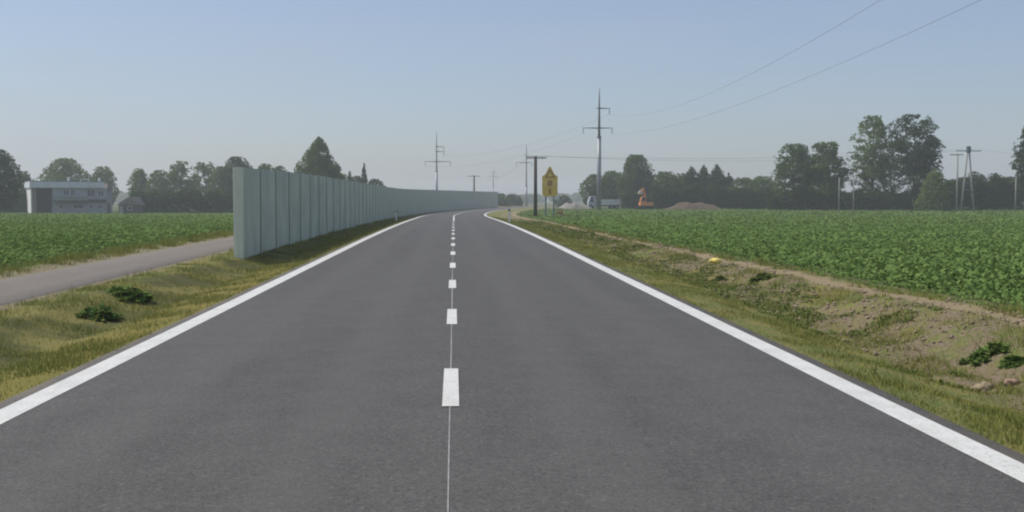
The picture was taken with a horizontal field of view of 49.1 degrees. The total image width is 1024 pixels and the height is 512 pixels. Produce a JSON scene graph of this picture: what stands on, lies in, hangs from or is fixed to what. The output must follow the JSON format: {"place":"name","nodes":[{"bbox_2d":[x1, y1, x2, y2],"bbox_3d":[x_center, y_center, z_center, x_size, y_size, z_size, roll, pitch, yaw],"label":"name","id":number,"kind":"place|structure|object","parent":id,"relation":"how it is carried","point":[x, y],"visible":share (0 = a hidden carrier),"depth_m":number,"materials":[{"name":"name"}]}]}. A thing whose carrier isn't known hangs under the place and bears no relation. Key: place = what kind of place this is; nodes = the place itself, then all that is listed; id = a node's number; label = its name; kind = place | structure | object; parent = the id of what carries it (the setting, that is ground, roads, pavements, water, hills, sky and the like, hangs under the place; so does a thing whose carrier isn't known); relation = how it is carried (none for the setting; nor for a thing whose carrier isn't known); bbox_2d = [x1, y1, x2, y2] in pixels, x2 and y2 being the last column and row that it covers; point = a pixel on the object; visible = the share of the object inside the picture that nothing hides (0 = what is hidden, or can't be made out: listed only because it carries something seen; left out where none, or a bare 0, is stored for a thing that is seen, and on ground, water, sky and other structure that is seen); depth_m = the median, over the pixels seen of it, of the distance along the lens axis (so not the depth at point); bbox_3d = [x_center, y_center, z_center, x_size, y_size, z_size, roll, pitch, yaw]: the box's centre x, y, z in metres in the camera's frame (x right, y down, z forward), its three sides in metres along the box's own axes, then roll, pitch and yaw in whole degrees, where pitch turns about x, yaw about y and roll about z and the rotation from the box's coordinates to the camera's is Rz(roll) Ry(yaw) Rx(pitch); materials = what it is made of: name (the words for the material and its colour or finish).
{"place":"outdoors","nodes":[
{"label":"outdoors","id":0,"kind":"place"},
{"bbox_2d":[0,229,233,276],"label":"verge grass","id":1,"kind":"structure","parent":0,"point":[120,251],"depth_m":32.33,"materials":[{"name":"green plant"}]},
{"bbox_2d":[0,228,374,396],"bbox_3d":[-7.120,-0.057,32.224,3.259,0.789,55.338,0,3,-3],"label":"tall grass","id":2,"kind":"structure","parent":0,"point":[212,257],"depth_m":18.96,"materials":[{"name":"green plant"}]},
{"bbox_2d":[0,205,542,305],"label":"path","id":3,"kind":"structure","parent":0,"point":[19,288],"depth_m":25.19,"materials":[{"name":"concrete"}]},
{"bbox_2d":[0,206,1023,511],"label":"road","id":4,"kind":"structure","parent":0,"point":[584,386],"depth_m":8.98,"materials":[{"name":"grey asphalt"}]},
{"bbox_2d":[0,208,485,423],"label":"edge line","id":5,"kind":"object","parent":4,"relation":"on","point":[15,409],"visible":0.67,"depth_m":12.63,"materials":[{"name":"paint"}]},
{"bbox_2d":[447,255,452,511],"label":"guide line","id":6,"kind":"object","parent":4,"relation":"on","point":[449,407],"visible":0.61,"depth_m":8.19,"materials":[{"name":"paint"}]},
{"bbox_2d":[442,223,458,405],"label":"line","id":7,"kind":"object","parent":4,"relation":"on","point":[451,389],"visible":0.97,"depth_m":10.54,"materials":[{"name":"paint"}]},
{"bbox_2d":[484,206,1023,482],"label":"edge line","id":8,"kind":"object","parent":4,"relation":"on","point":[1005,464],"visible":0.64,"depth_m":10.12,"materials":[{"name":"paint"}]},
{"bbox_2d":[0,201,1023,454],"bbox_3d":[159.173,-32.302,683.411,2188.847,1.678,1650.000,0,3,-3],"label":"ground","id":9,"kind":"structure","parent":0,"point":[990,371],"depth_m":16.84,"materials":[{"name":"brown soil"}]},
{"bbox_2d":[0,149,24,209],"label":"tree","id":10,"kind":"object","parent":9,"relation":"on","point":[7,179],"visible":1,"depth_m":194.64,"materials":[{"name":"green plant"}]},
{"bbox_2d":[0,189,26,212],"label":"hedge","id":11,"kind":"object","parent":9,"relation":"on","point":[21,207],"visible":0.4,"depth_m":226.26,"materials":[{"name":"green plant"}]},
{"bbox_2d":[11,171,31,192],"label":"tree","id":12,"kind":"object","parent":9,"relation":"on","point":[26,176],"visible":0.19,"depth_m":238.71,"materials":[{"name":"green plant"}]},
{"bbox_2d":[32,158,94,180],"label":"tree","id":13,"kind":"object","parent":9,"relation":"on","point":[56,173],"visible":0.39,"depth_m":267.49,"materials":[{"name":"green plant"}]},
{"bbox_2d":[24,177,112,212],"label":"house","id":14,"kind":"structure","parent":9,"relation":"on","point":[68,196],"depth_m":223.56,"materials":[{"name":"grey paint"}]},
{"bbox_2d":[63,189,68,195],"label":"window","id":15,"kind":"structure","parent":14,"relation":"in","point":[65,191],"depth_m":222.95,"materials":[{"name":"grey glass"}]},
{"bbox_2d":[71,189,75,195],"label":"window","id":16,"kind":"structure","parent":14,"relation":"in","point":[73,191],"depth_m":223.66,"materials":[{"name":"grey glass"}]},
{"bbox_2d":[73,204,82,208],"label":"window","id":17,"kind":"structure","parent":14,"relation":"in","point":[75,206],"depth_m":224.26,"materials":[{"name":"grey glass"}]},
{"bbox_2d":[87,190,94,195],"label":"window","id":18,"kind":"structure","parent":14,"relation":"in","point":[89,192],"depth_m":225.36,"materials":[{"name":"grey glass"}]},
{"bbox_2d":[98,191,103,195],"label":"window","id":19,"kind":"structure","parent":14,"relation":"in","point":[100,193],"depth_m":226.27,"materials":[{"name":"grey glass"}]},
{"bbox_2d":[74,302,127,320],"bbox_3d":[-6.421,0.878,17.562,0.660,0.298,0.896,0,3,-3],"label":"weed clump","id":20,"kind":"object","parent":9,"relation":"on","point":[95,311],"visible":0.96,"depth_m":17.45,"materials":[{"name":"green plant"}]},
{"bbox_2d":[90,166,119,205],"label":"tree","id":21,"kind":"object","parent":9,"relation":"on","point":[105,175],"visible":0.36,"depth_m":273.97,"materials":[{"name":"green plant"}]},
{"bbox_2d":[0,212,233,268],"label":"crop plants","id":22,"kind":"object","parent":9,"relation":"on","point":[40,235],"visible":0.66,"depth_m":53.07,"materials":[{"name":"green plant"}]},
{"bbox_2d":[105,284,155,302],"bbox_3d":[-6.779,0.664,19.964,0.841,0.317,0.964,-2,4,-38],"label":"weed clump","id":23,"kind":"object","parent":9,"relation":"on","point":[129,294],"visible":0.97,"depth_m":19.76,"materials":[{"name":"green plant"}]},
{"bbox_2d":[117,197,144,213],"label":"shed","id":24,"kind":"structure","parent":9,"relation":"on","point":[131,205],"depth_m":201.49,"materials":[{"name":"grey paint"}]},
{"bbox_2d":[126,168,147,205],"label":"tree","id":25,"kind":"object","parent":9,"relation":"on","point":[139,175],"visible":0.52,"depth_m":264.29,"materials":[{"name":"green plant"}]},
{"bbox_2d":[144,170,176,202],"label":"tree","id":26,"kind":"object","parent":9,"relation":"on","point":[163,185],"visible":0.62,"depth_m":256.43,"materials":[{"name":"green plant"}]},
{"bbox_2d":[128,188,232,212],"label":"hedge","id":27,"kind":"object","parent":9,"relation":"on","point":[192,199],"visible":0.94,"depth_m":217.91,"materials":[{"name":"green plant"}]},
{"bbox_2d":[166,160,199,210],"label":"tree","id":28,"kind":"object","parent":9,"relation":"on","point":[182,170],"visible":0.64,"depth_m":262.40,"materials":[{"name":"green plant"}]},
{"bbox_2d":[188,162,218,196],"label":"tree","id":29,"kind":"object","parent":9,"relation":"on","point":[206,170],"visible":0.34,"depth_m":269.93,"materials":[{"name":"green plant"}]},
{"bbox_2d":[207,166,229,204],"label":"tree","id":30,"kind":"object","parent":9,"relation":"on","point":[213,188],"visible":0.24,"depth_m":257.20,"materials":[{"name":"green plant"}]},
{"bbox_2d":[217,156,252,193],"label":"tree","id":31,"kind":"object","parent":9,"relation":"on","point":[228,168],"visible":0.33,"depth_m":250.05,"materials":[{"name":"green plant"}]},
{"bbox_2d":[257,163,274,170],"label":"tree","id":32,"kind":"object","parent":9,"relation":"on","point":[267,167],"visible":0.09,"depth_m":261.17,"materials":[{"name":"green plant"}]},
{"bbox_2d":[275,165,287,171],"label":"tree","id":33,"kind":"object","parent":9,"relation":"on","point":[278,168],"visible":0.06,"depth_m":266.22,"materials":[{"name":"green plant"}]},
{"bbox_2d":[294,136,350,179],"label":"tree","id":34,"kind":"object","parent":9,"relation":"on","point":[312,157],"visible":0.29,"depth_m":206.09,"materials":[{"name":"green plant"}]},
{"bbox_2d":[347,176,367,183],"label":"tree","id":35,"kind":"object","parent":9,"relation":"on","point":[355,179],"visible":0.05,"depth_m":247.11,"materials":[{"name":"green plant"}]},
{"bbox_2d":[360,163,367,182],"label":"conifer","id":36,"kind":"object","parent":9,"relation":"on","point":[364,179],"visible":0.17,"depth_m":237.89,"materials":[{"name":"green plant"}]},
{"bbox_2d":[233,167,497,259],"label":"noise barrier","id":37,"kind":"object","parent":9,"relation":"on","point":[273,209],"visible":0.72,"depth_m":46.43,"materials":[{"name":"grey metal"}]},
{"bbox_2d":[368,179,385,186],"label":"tree","id":38,"kind":"object","parent":9,"relation":"on","point":[374,181],"visible":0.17,"depth_m":252.41,"materials":[{"name":"green plant"}]},
{"bbox_2d":[425,132,450,189],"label":"power pylon","id":39,"kind":"object","parent":9,"relation":"on","point":[436,161],"visible":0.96,"depth_m":298.35,"materials":[{"name":"metal"}]},
{"bbox_2d":[473,175,479,190],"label":"utility pole","id":40,"kind":"object","parent":9,"relation":"on","point":[474,176],"visible":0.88,"depth_m":299.11,"materials":[{"name":"grey wood"}]},
{"bbox_2d":[488,171,497,191],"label":"power pylon","id":41,"kind":"object","parent":9,"relation":"on","point":[493,176],"visible":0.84,"depth_m":558.93,"materials":[{"name":"metal"}]},
{"bbox_2d":[498,193,511,205],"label":"bush","id":42,"kind":"object","parent":9,"relation":"on","point":[501,199],"visible":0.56,"depth_m":328.76,"materials":[{"name":"green plant"}]},
{"bbox_2d":[503,194,523,205],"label":"bush","id":43,"kind":"object","parent":9,"relation":"on","point":[514,201],"visible":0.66,"depth_m":343.51,"materials":[{"name":"green plant"}]},
{"bbox_2d":[516,144,538,205],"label":"power pylon","id":44,"kind":"object","parent":9,"relation":"on","point":[526,186],"visible":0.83,"depth_m":351.71,"materials":[{"name":"metal"}]},
{"bbox_2d":[527,156,545,215],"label":"utility pole","id":45,"kind":"object","parent":9,"relation":"on","point":[535,158],"visible":0.94,"depth_m":134.87,"materials":[{"name":"brown wood"}]},
{"bbox_2d":[544,149,960,158],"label":"wire","id":46,"kind":"object","parent":45,"relation":"attached to","point":[725,158],"visible":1,"depth_m":153.28,"materials":[{"name":"metal"}]},
{"bbox_2d":[550,149,972,160],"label":"wire","id":47,"kind":"object","parent":45,"relation":"attached to","point":[779,160],"visible":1,"depth_m":159.83,"materials":[{"name":"metal"}]},
{"bbox_2d":[542,167,557,216],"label":"road sign","id":48,"kind":"object","parent":9,"relation":"on","point":[549,182],"visible":0.92,"depth_m":128.15,"materials":[{"name":"yellow metal"}]},
{"bbox_2d":[557,208,562,214],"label":"roadworks barrier","id":49,"kind":"object","parent":9,"relation":"on","point":[559,209],"visible":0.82,"depth_m":140.38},
{"bbox_2d":[555,194,572,206],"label":"bush","id":50,"kind":"object","parent":9,"relation":"on","point":[562,200],"visible":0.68,"depth_m":330.00,"materials":[{"name":"green plant"}]},
{"bbox_2d":[113,189,1021,203],"bbox_3d":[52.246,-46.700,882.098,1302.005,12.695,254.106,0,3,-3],"label":"forest","id":51,"kind":"object","parent":9,"relation":"on","point":[576,197],"visible":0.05,"depth_m":841.40,"materials":[{"name":"green plant"}]},
{"bbox_2d":[559,203,591,208],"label":"sand heap","id":52,"kind":"object","parent":9,"relation":"on","point":[573,206],"visible":0.87,"depth_m":261.07,"materials":[{"name":"beige sand"}]},
{"bbox_2d":[578,174,608,208],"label":"tree","id":53,"kind":"object","parent":9,"relation":"on","point":[589,190],"visible":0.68,"depth_m":269.92,"materials":[{"name":"green plant"}]},
{"bbox_2d":[583,88,611,209],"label":"power pylon","id":54,"kind":"object","parent":9,"relation":"on","point":[599,170],"visible":0.97,"depth_m":215.19,"materials":[{"name":"metal"}]},
{"bbox_2d":[620,0,879,115],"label":"overhead wire","id":55,"kind":"object","parent":54,"relation":"attached to","point":[772,62],"visible":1,"depth_m":94.21,"materials":[{"name":"metal"}]},
{"bbox_2d":[626,0,979,133],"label":"overhead wire","id":56,"kind":"object","parent":54,"relation":"attached to","point":[840,63],"visible":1,"depth_m":79.24,"materials":[{"name":"metal"}]},
{"bbox_2d":[587,196,621,208],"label":"lorry","id":57,"kind":"object","parent":9,"relation":"on","point":[609,203],"visible":0.83,"depth_m":262.02,"materials":[{"name":"white metal"}]},
{"bbox_2d":[596,170,625,198],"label":"tree","id":58,"kind":"object","parent":9,"relation":"on","point":[609,179],"visible":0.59,"depth_m":274.31,"materials":[{"name":"green plant"}]},
{"bbox_2d":[615,154,654,201],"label":"tree","id":59,"kind":"object","parent":9,"relation":"on","point":[635,176],"visible":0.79,"depth_m":264.38,"materials":[{"name":"green plant"}]},
{"bbox_2d":[620,190,652,208],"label":"hedge","id":60,"kind":"object","parent":9,"relation":"on","point":[627,198],"visible":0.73,"depth_m":258.61,"materials":[{"name":"green plant"}]},
{"bbox_2d":[635,188,653,208],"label":"excavator","id":61,"kind":"object","parent":9,"relation":"on","point":[643,204],"visible":0.9,"depth_m":236.42,"materials":[{"name":"metal"}]},
{"bbox_2d":[646,171,682,208],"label":"tree","id":62,"kind":"object","parent":9,"relation":"on","point":[672,181],"visible":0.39,"depth_m":262.04,"materials":[{"name":"green plant"}]},
{"bbox_2d":[675,173,685,186],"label":"tree","id":63,"kind":"object","parent":9,"relation":"on","point":[682,176],"visible":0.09,"depth_m":266.61,"materials":[{"name":"green plant"}]},
{"bbox_2d":[677,166,700,201],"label":"conifer","id":64,"kind":"object","parent":9,"relation":"on","point":[690,179],"visible":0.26,"depth_m":259.24,"materials":[{"name":"green plant"}]},
{"bbox_2d":[666,202,721,209],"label":"soil heap","id":65,"kind":"object","parent":9,"relation":"on","point":[689,205],"visible":0.84,"depth_m":228.49,"materials":[{"name":"soil"}]},
{"bbox_2d":[696,165,709,202],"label":"conifer","id":66,"kind":"object","parent":9,"relation":"on","point":[703,175],"visible":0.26,"depth_m":259.09,"materials":[{"name":"green plant"}]},
{"bbox_2d":[650,184,773,209],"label":"hedge","id":67,"kind":"object","parent":9,"relation":"on","point":[665,199],"visible":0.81,"depth_m":243.46,"materials":[{"name":"green plant"}]},
{"bbox_2d":[709,258,721,263],"bbox_3d":[5.610,0.148,30.856,0.364,0.198,0.312,0,3,-3],"label":"plastic bag","id":68,"kind":"object","parent":9,"relation":"on","point":[716,260],"visible":0.81,"depth_m":30.79,"materials":[{"name":"yellow plastic"}]},
{"bbox_2d":[704,163,727,202],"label":"conifer","id":69,"kind":"object","parent":9,"relation":"on","point":[717,178],"visible":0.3,"depth_m":257.47,"materials":[{"name":"green plant"}]},
{"bbox_2d":[711,274,727,281],"bbox_3d":[4.893,0.534,26.782,0.607,0.189,0.443,-2,3,-30],"label":"weed clump","id":70,"kind":"object","parent":9,"relation":"on","point":[721,277],"visible":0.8,"depth_m":26.79,"materials":[{"name":"green plant"}]},
{"bbox_2d":[723,172,735,188],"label":"conifer","id":71,"kind":"object","parent":9,"relation":"on","point":[728,180],"visible":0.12,"depth_m":256.89,"materials":[{"name":"green plant"}]},
{"bbox_2d":[725,177,752,206],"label":"tree","id":72,"kind":"object","parent":9,"relation":"on","point":[740,182],"visible":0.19,"depth_m":251.54,"materials":[{"name":"green plant"}]},
{"bbox_2d":[492,216,1023,450],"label":"verge grass","id":73,"kind":"structure","parent":9,"relation":"on","point":[1014,418],"depth_m":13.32,"materials":[{"name":"green plant"}]},
{"bbox_2d":[742,176,777,204],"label":"tree","id":74,"kind":"object","parent":9,"relation":"on","point":[760,183],"visible":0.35,"depth_m":247.42,"materials":[{"name":"green plant"}]},
{"bbox_2d":[750,271,778,282],"bbox_3d":[5.489,0.465,24.326,0.718,0.257,0.679,1,3,20],"label":"weed clump","id":75,"kind":"object","parent":9,"relation":"on","point":[763,275],"visible":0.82,"depth_m":24.26,"materials":[{"name":"green plant"}]},
{"bbox_2d":[516,209,1023,312],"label":"crop plants","id":76,"kind":"object","parent":9,"relation":"on","point":[961,256],"visible":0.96,"depth_m":47.85,"materials":[{"name":"green plant"}]},
{"bbox_2d":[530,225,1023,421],"bbox_3d":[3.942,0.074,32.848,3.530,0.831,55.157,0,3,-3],"label":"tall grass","id":77,"kind":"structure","parent":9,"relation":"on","point":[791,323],"depth_m":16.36,"materials":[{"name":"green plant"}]},
{"bbox_2d":[555,229,1023,410],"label":"soil crumbs","id":78,"kind":"object","parent":9,"relation":"on","point":[951,336],"visible":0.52,"depth_m":18.53,"materials":[{"name":"brown soil"}]},
{"bbox_2d":[561,223,1023,318],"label":"verge grass","id":79,"kind":"structure","parent":9,"relation":"on","point":[1002,308],"depth_m":26.08,"materials":[{"name":"green plant"}]},
{"bbox_2d":[769,143,818,209],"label":"tree","id":80,"kind":"object","parent":9,"relation":"on","point":[784,172],"visible":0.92,"depth_m":217.37,"materials":[{"name":"green plant"}]},
{"bbox_2d":[797,141,849,209],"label":"tree","id":81,"kind":"object","parent":9,"relation":"on","point":[824,182],"visible":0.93,"depth_m":215.05,"materials":[{"name":"green plant"}]},
{"bbox_2d":[838,178,839,211],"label":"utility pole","id":82,"kind":"object","parent":9,"relation":"on","point":[839,196],"visible":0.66,"depth_m":180.71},
{"bbox_2d":[765,187,930,209],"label":"hedge","id":83,"kind":"object","parent":9,"relation":"on","point":[774,203],"visible":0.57,"depth_m":224.67,"materials":[{"name":"green plant"}]},
{"bbox_2d":[853,178,853,211],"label":"concrete post","id":84,"kind":"object","parent":9,"relation":"on","point":[853,194],"visible":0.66,"depth_m":180.75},
{"bbox_2d":[845,115,899,209],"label":"tree","id":85,"kind":"object","parent":9,"relation":"on","point":[872,172],"visible":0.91,"depth_m":214.20,"materials":[{"name":"green plant"}]},
{"bbox_2d":[876,114,945,210],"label":"tree","id":86,"kind":"object","parent":9,"relation":"on","point":[920,166],"visible":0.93,"depth_m":207.30,"materials":[{"name":"green plant"}]},
{"bbox_2d":[910,169,953,210],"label":"bush","id":87,"kind":"object","parent":9,"relation":"on","point":[929,196],"visible":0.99,"depth_m":198.77,"materials":[{"name":"green plant"}]},
{"bbox_2d":[950,153,963,210],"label":"utility pole","id":88,"kind":"object","parent":9,"relation":"on","point":[958,154],"visible":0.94,"depth_m":191.77,"materials":[{"name":"concrete"}]},
{"bbox_2d":[949,177,969,207],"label":"tree","id":89,"kind":"object","parent":9,"relation":"on","point":[952,179],"visible":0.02,"depth_m":228.66,"materials":[{"name":"green plant"}]},
{"bbox_2d":[956,146,977,210],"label":"utility pole","id":90,"kind":"object","parent":9,"relation":"on","point":[968,149],"visible":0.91,"depth_m":188.72,"materials":[{"name":"concrete"}]},
{"bbox_2d":[971,174,988,207],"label":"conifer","id":91,"kind":"object","parent":9,"relation":"on","point":[983,176],"visible":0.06,"depth_m":229.51,"materials":[{"name":"green plant"}]},
{"bbox_2d":[970,381,993,391],"bbox_3d":[5.177,1.453,12.266,0.250,0.150,0.196,-1,3,-22],"label":"soil clod","id":92,"kind":"object","parent":9,"relation":"on","point":[982,384],"visible":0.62,"depth_m":12.23,"materials":[{"name":"brown soil"}]},
{"bbox_2d":[955,341,1010,365],"bbox_3d":[5.735,1.169,13.548,0.599,0.309,0.523,-2,3,-28],"label":"weed clump","id":93,"kind":"object","parent":9,"relation":"on","point":[980,354],"visible":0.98,"depth_m":13.53,"materials":[{"name":"green plant"}]},
{"bbox_2d":[945,171,1023,209],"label":"hedge","id":94,"kind":"object","parent":9,"relation":"on","point":[982,196],"visible":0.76,"depth_m":218.05,"materials":[{"name":"green plant"}]},
{"bbox_2d":[997,176,1023,207],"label":"tree","id":95,"kind":"object","parent":9,"relation":"on","point":[1011,177],"visible":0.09,"depth_m":224.42,"materials":[{"name":"green plant"}]},
{"bbox_2d":[997,354,1023,368],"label":"weed clump","id":96,"kind":"object","parent":9,"relation":"on","point":[1011,361],"visible":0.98,"depth_m":12.93,"materials":[{"name":"green plant"}]},
{"bbox_2d":[1003,378,1021,386],"bbox_3d":[5.446,1.390,12.179,0.179,0.123,0.123,2,4,36],"label":"soil clod","id":97,"kind":"object","parent":9,"relation":"on","point":[1011,381],"visible":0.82,"depth_m":12.15,"materials":[{"name":"brown soil"}]},
{"bbox_2d":[1015,178,1016,211],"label":"concrete post","id":98,"kind":"object","parent":9,"relation":"on","point":[1015,192],"visible":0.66,"depth_m":182.13,"materials":[{"name":"grey concrete"}]},
{"bbox_2d":[1009,128,1023,200],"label":"tree","id":99,"kind":"object","parent":9,"relation":"on","point":[1020,166],"visible":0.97,"depth_m":204.59,"materials":[{"name":"green plant"}]},
{"bbox_2d":[0,0,1023,201],"label":"sky","id":100,"kind":"structure","parent":0,"point":[123,86],"materials":[{"name":"blue"}]}
]}

